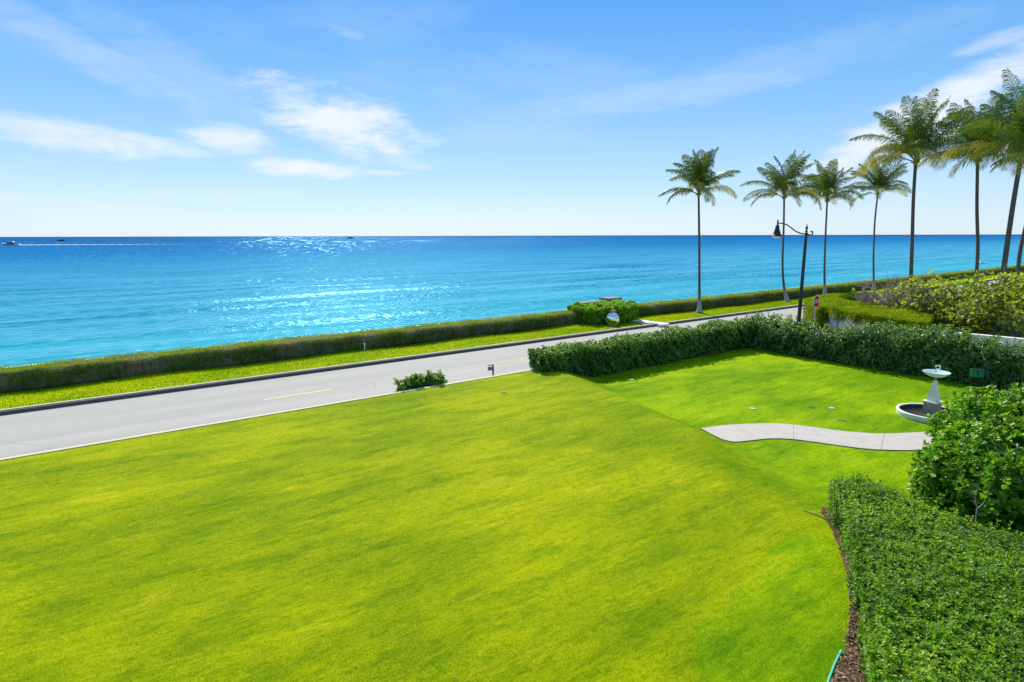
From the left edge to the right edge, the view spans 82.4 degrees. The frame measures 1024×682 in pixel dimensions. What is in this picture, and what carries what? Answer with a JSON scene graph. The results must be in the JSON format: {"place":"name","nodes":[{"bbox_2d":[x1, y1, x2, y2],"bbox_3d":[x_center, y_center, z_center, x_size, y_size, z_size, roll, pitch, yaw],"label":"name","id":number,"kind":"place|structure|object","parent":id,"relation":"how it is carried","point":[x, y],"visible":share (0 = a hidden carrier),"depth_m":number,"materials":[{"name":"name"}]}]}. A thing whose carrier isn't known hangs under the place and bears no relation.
{"place":"outdoors","nodes":[
{"label":"outdoors","id":0,"kind":"place"},
{"bbox_2d":[0,347,1006,681],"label":"lawn","id":1,"kind":"structure","parent":0,"point":[542,525],"depth_m":11.99,"materials":[{"name":"green plant"}]},
{"bbox_2d":[527,317,758,376],"bbox_3d":[8.273,0.217,32.320,18.281,2.073,2.043,-7,13,-35],"label":"leafy hedge","id":2,"kind":"object","parent":1,"relation":"on","point":[624,352],"visible":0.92,"depth_m":30.66,"materials":[{"name":"green plant"}]},
{"bbox_2d":[700,423,933,450],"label":"path","id":3,"kind":"structure","parent":1,"relation":"on","point":[911,441],"depth_m":20.09,"materials":[{"name":"concrete"}]},
{"bbox_2d":[827,650,842,681],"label":"garden hose","id":4,"kind":"object","parent":1,"relation":"on","point":[840,652],"visible":1,"depth_m":8.31,"materials":[{"name":"teal rubber"}]},
{"bbox_2d":[819,499,914,681],"bbox_3d":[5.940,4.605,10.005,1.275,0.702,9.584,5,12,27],"label":"mulch","id":5,"kind":"object","parent":1,"relation":"on","point":[850,650],"visible":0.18,"depth_m":8.70,"materials":[{"name":"brown wood"}]},
{"bbox_2d":[803,510,831,521],"bbox_3d":[7.000,3.997,13.411,0.605,0.170,0.134,6,12,31],"label":"fallen stick","id":6,"kind":"object","parent":5,"relation":"on","point":[818,515],"visible":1,"depth_m":13.42,"materials":[{"name":"brown wood"}]},
{"bbox_2d":[826,470,1023,681],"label":"clipped hedge","id":7,"kind":"object","parent":5,"relation":"on","point":[940,594],"visible":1,"depth_m":9.21,"materials":[{"name":"green plant"}]},
{"bbox_2d":[970,490,987,523],"bbox_3d":[9.274,3.431,11.650,0.381,0.968,0.139,0,10,0],"label":"bare twig","id":8,"kind":"object","parent":7,"relation":"attached to","point":[974,493],"visible":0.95,"depth_m":11.62,"materials":[{"name":"grey wood"}]},
{"bbox_2d":[906,411,1023,537],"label":"broad leaf shrub","id":9,"kind":"object","parent":5,"relation":"on","point":[953,471],"visible":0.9,"depth_m":13.24,"materials":[{"name":"green plant"}]},
{"bbox_2d":[979,411,1023,497],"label":"broad leaf shrub","id":10,"kind":"object","parent":5,"relation":"on","point":[1015,436],"visible":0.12,"depth_m":14.40,"materials":[{"name":"green plant"}]},
{"bbox_2d":[1017,525,1023,532],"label":"broad leaf shrub","id":11,"kind":"object","parent":5,"relation":"on","point":[1019,527],"visible":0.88,"depth_m":12.26,"materials":[{"name":"green plant"}]},
{"bbox_2d":[734,309,1023,391],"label":"garden hedge","id":12,"kind":"object","parent":1,"relation":"on","point":[907,350],"visible":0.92,"depth_m":29.45,"materials":[{"name":"green plant"}]},
{"bbox_2d":[896,365,950,422],"bbox_3d":[16.013,1.898,22.190,2.280,2.051,2.280,0,10,0],"label":"fountain","id":13,"kind":"object","parent":1,"relation":"on","point":[931,404],"visible":0.72,"depth_m":22.17,"materials":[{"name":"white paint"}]},
{"bbox_2d":[922,384,1021,457],"bbox_3d":[13.006,2.675,16.140,3.447,2.864,2.511,-7,12,-35],"label":"broad leaf shrub","id":14,"kind":"object","parent":1,"relation":"on","point":[969,406],"visible":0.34,"depth_m":16.02,"materials":[{"name":"green plant"}]},
{"bbox_2d":[969,368,989,388],"bbox_3d":[20.938,1.712,26.226,0.744,0.920,0.200,2,11,14],"label":"valve box","id":15,"kind":"object","parent":1,"relation":"on","point":[980,373],"visible":0.94,"depth_m":26.14,"materials":[{"name":"green plastic"}]},
{"bbox_2d":[992,382,1023,430],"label":"broad leaf shrub","id":16,"kind":"object","parent":1,"relation":"on","point":[1017,402],"visible":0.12,"depth_m":16.42,"materials":[{"name":"green plant"}]},
{"bbox_2d":[0,278,1014,457],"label":"road","id":17,"kind":"structure","parent":0,"point":[42,430],"depth_m":24.93,"materials":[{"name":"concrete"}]},
{"bbox_2d":[0,275,1021,410],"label":"kerb","id":18,"kind":"structure","parent":17,"relation":"on","point":[346,364],"depth_m":30.08,"materials":[{"name":"concrete"}]},
{"bbox_2d":[0,275,1023,414],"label":"gutter","id":19,"kind":"object","parent":17,"relation":"on","point":[65,404],"depth_m":29.86,"materials":[{"name":"concrete"}]},
{"bbox_2d":[264,284,1007,399],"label":"road markings","id":20,"kind":"object","parent":17,"relation":"on","point":[499,363],"visible":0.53,"depth_m":26.33,"materials":[{"name":"yellow paint"}]},
{"bbox_2d":[657,323,668,326],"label":"stepping stone","id":21,"kind":"object","parent":17,"relation":"on","point":[662,324],"visible":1,"depth_m":44.36,"materials":[{"name":"grey stone"}]},
{"bbox_2d":[0,234,1023,366],"bbox_3d":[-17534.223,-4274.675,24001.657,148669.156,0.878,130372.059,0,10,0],"label":"sea","id":22,"kind":"structure","parent":0,"point":[58,301],"depth_m":156.91,"materials":[{"name":"liquid"}]},
{"bbox_2d":[1,242,20,244],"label":"motor boat","id":23,"kind":"object","parent":22,"relation":"on","point":[10,243],"visible":0.82,"depth_m":753.96,"materials":[{"name":"white"}]},
{"bbox_2d":[60,244,174,244],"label":"boat wake","id":24,"kind":"object","parent":22,"relation":"on","point":[117,244],"visible":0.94,"depth_m":769.69,"materials":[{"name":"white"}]},
{"bbox_2d":[0,271,1023,408],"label":"grass verge","id":25,"kind":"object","parent":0,"point":[231,376],"depth_m":31.23,"materials":[{"name":"green plant"}]},
{"bbox_2d":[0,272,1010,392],"bbox_3d":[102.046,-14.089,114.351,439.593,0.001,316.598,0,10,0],"label":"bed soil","id":26,"kind":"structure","parent":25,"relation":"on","point":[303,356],"depth_m":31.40,"materials":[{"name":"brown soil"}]},
{"bbox_2d":[0,310,581,391],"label":"sea hedge","id":27,"kind":"object","parent":26,"relation":"on","point":[56,373],"visible":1,"depth_m":31.46,"materials":[{"name":"green plant"}]},
{"bbox_2d":[636,265,1023,316],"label":"sea hedge","id":28,"kind":"object","parent":26,"relation":"on","point":[664,306],"visible":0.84,"depth_m":59.77,"materials":[{"name":"green plant"}]},
{"bbox_2d":[567,299,638,324],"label":"block hedge","id":29,"kind":"object","parent":25,"relation":"on","point":[593,313],"visible":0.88,"depth_m":45.00,"materials":[{"name":"green plant"}]},
{"bbox_2d":[606,310,619,325],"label":"convex mirror","id":30,"kind":"object","parent":25,"relation":"on","point":[612,317],"visible":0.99,"depth_m":43.93,"materials":[{"name":"multicoloured glass"}]},
{"bbox_2d":[658,147,740,312],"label":"coconut palm","id":31,"kind":"object","parent":25,"relation":"on","point":[698,171],"visible":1,"depth_m":50.73,"materials":[{"name":"green plant"}]},
{"bbox_2d":[740,150,826,301],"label":"coconut palm","id":32,"kind":"object","parent":25,"relation":"on","point":[786,183],"visible":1,"depth_m":59.13,"materials":[{"name":"green plant"}]},
{"bbox_2d":[798,159,864,293],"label":"coconut palm","id":33,"kind":"object","parent":25,"relation":"on","point":[828,184],"visible":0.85,"depth_m":63.58,"materials":[{"name":"green plant"}]},
{"bbox_2d":[847,155,911,290],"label":"coconut palm","id":34,"kind":"object","parent":25,"relation":"on","point":[881,179],"visible":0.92,"depth_m":70.72,"materials":[{"name":"green plant"}]},
{"bbox_2d":[0,0,1023,236],"label":"sky","id":35,"kind":"structure","parent":0,"point":[119,118],"materials":[{"name":"blue"}]},
{"bbox_2d":[849,88,992,287],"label":"coconut palm","id":36,"kind":"object","parent":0,"point":[919,137],"visible":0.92,"depth_m":45.71,"materials":[{"name":"green plant"}]},
{"bbox_2d":[832,291,1023,337],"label":"neighbour lawn","id":37,"kind":"structure","parent":0,"point":[1007,335],"depth_m":36.41,"materials":[{"name":"green plant"}]},
{"bbox_2d":[852,271,922,308],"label":"sea grape","id":38,"kind":"object","parent":37,"relation":"on","point":[888,287],"visible":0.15,"depth_m":42.77,"materials":[{"name":"green plant"}]},
{"bbox_2d":[874,275,968,308],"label":"sea grape","id":39,"kind":"object","parent":37,"relation":"on","point":[900,298],"visible":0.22,"depth_m":40.51,"materials":[{"name":"green plant"}]},
{"bbox_2d":[901,297,955,327],"bbox_3d":[27.762,-2.029,39.336,3.225,2.049,4.112,7,12,33],"label":"sea grape","id":40,"kind":"object","parent":37,"relation":"on","point":[922,308],"visible":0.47,"depth_m":38.21,"materials":[{"name":"green plant"}]},
{"bbox_2d":[893,275,997,323],"bbox_3d":[29.236,-1.872,38.844,7.736,5.302,5.892,2,11,14],"label":"sea grape","id":41,"kind":"object","parent":37,"relation":"on","point":[927,292],"visible":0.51,"depth_m":38.59,"materials":[{"name":"green plant"}]},
{"bbox_2d":[923,286,1000,331],"bbox_3d":[28.717,-2.019,37.157,4.142,2.820,4.555,0,10,0],"label":"sea grape","id":42,"kind":"object","parent":37,"relation":"on","point":[951,318],"visible":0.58,"depth_m":36.87,"materials":[{"name":"green plant"}]},
{"bbox_2d":[917,93,1023,290],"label":"coconut palm","id":43,"kind":"object","parent":37,"relation":"on","point":[977,257],"visible":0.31,"depth_m":46.89,"materials":[{"name":"green plant"}]},
{"bbox_2d":[920,269,1023,327],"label":"sea grape","id":44,"kind":"object","parent":37,"relation":"on","point":[982,275],"visible":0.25,"depth_m":37.34,"materials":[{"name":"green plant"}]},
{"bbox_2d":[927,254,1023,331],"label":"sea grape","id":45,"kind":"object","parent":37,"relation":"on","point":[1017,276],"visible":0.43,"depth_m":35.67,"materials":[{"name":"green plant"}]},
{"bbox_2d":[935,276,1023,337],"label":"sea grape","id":46,"kind":"object","parent":37,"relation":"on","point":[1014,292],"visible":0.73,"depth_m":34.87,"materials":[{"name":"green plant"}]},
{"bbox_2d":[940,68,1023,325],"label":"coconut palm","id":47,"kind":"object","parent":37,"relation":"on","point":[1012,137],"visible":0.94,"depth_m":38.42,"materials":[{"name":"green plant"}]},
{"bbox_2d":[959,295,1023,335],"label":"sea grape","id":48,"kind":"object","parent":37,"relation":"on","point":[1002,328],"visible":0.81,"depth_m":34.70,"materials":[{"name":"green plant"}]},
{"bbox_2d":[990,131,1023,286],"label":"coconut palm","id":49,"kind":"object","parent":37,"relation":"on","point":[1020,248],"visible":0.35,"depth_m":42.97,"materials":[{"name":"green plant"}]},
{"label":"verge","id":50,"kind":"structure","parent":0,"visible":0},
{"bbox_2d":[802,299,829,327],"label":"corner shrub","id":51,"kind":"object","parent":50,"relation":"on","point":[820,320],"visible":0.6,"depth_m":43.53,"materials":[{"name":"green plant"}]},
{"bbox_2d":[811,309,826,327],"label":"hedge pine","id":52,"kind":"object","parent":50,"relation":"on","point":[819,314],"visible":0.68,"depth_m":42.93,"materials":[{"name":"green plant"}]},
{"label":"ground","id":53,"kind":"structure","parent":0,"visible":0},
{"bbox_2d":[828,310,845,330],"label":"hedge pine","id":54,"kind":"object","parent":53,"relation":"on","point":[838,317],"visible":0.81,"depth_m":40.96,"materials":[{"name":"green plant"}]},
{"bbox_2d":[805,291,935,328],"bbox_3d":[26.316,-2.691,44.205,6.948,0.913,20.036,3,11,15],"label":"side hedge","id":55,"kind":"object","parent":53,"relation":"on","point":[844,304],"visible":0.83,"depth_m":39.42,"materials":[{"name":"green plant"}]},
{"bbox_2d":[851,280,910,305],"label":"sea grape","id":56,"kind":"object","parent":53,"relation":"on","point":[867,298],"visible":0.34,"depth_m":43.60,"materials":[{"name":"green plant"}]},
{"bbox_2d":[824,314,1023,353],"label":"garden wall","id":57,"kind":"structure","parent":53,"relation":"on","point":[831,323],"depth_m":34.86,"materials":[{"name":"white paint"}]},
{"bbox_3d":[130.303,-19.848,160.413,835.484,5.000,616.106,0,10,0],"label":"beach","id":58,"kind":"structure","parent":0,"visible":0},
{"bbox_2d":[4,286,811,367],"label":"sea wall","id":59,"kind":"structure","parent":58,"relation":"on","point":[222,345],"depth_m":31.23,"materials":[{"name":"grey concrete"}]},
{"bbox_2d":[578,296,624,304],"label":"beach stair","id":60,"kind":"object","parent":58,"relation":"on","point":[609,298],"visible":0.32,"depth_m":49.45,"materials":[{"name":"grey stone"}]},
{"label":"verge","id":61,"kind":"structure","parent":0,"visible":0},
{"bbox_2d":[0,369,534,460],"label":"curb","id":62,"kind":"structure","parent":61,"relation":"on","point":[114,440],"depth_m":19.82,"materials":[{"name":"beige paint"}]},
{"bbox_2d":[392,369,447,391],"bbox_3d":[-3.823,1.965,24.534,2.637,1.387,1.169,-7,12,-33],"label":"shrub","id":63,"kind":"object","parent":61,"relation":"on","point":[415,380],"visible":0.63,"depth_m":24.35,"materials":[{"name":"green plant"}]},
{"bbox_2d":[488,364,493,375],"bbox_3d":[-0.956,1.609,26.564,0.280,1.109,0.070,0,10,0],"label":"hanging sign","id":64,"kind":"object","parent":61,"relation":"on","point":[491,368],"visible":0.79,"depth_m":26.48,"materials":[{"name":"white metal"}]},
{"label":"side street","id":65,"kind":"structure","parent":0,"visible":0},
{"bbox_2d":[771,220,812,327],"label":"street lamp","id":66,"kind":"object","parent":65,"relation":"on","point":[776,234],"visible":0.92,"depth_m":41.15,"materials":[{"name":"black metal"}]},
{"bbox_2d":[813,295,819,330],"bbox_3d":[19.440,-1.410,37.590,0.776,3.039,0.078,-7,13,-35],"label":"stop sign","id":67,"kind":"object","parent":65,"relation":"on","point":[816,301],"visible":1,"depth_m":37.40,"materials":[{"name":"metal"}]},
{"bbox_2d":[845,314,861,326],"bbox_3d":[22.979,-1.062,39.211,1.536,1.770,1.111,0,10,0],"label":"hedge pine","id":68,"kind":"object","parent":65,"relation":"on","point":[857,321],"visible":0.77,"depth_m":39.05,"materials":[{"name":"green plant"}]},
{"bbox_2d":[862,319,880,326],"bbox_3d":[23.195,-0.816,37.849,1.497,1.772,1.176,0,10,0],"label":"hedge pine","id":69,"kind":"object","parent":65,"relation":"on","point":[870,322],"visible":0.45,"depth_m":37.66,"materials":[{"name":"green plant"}]}
]}

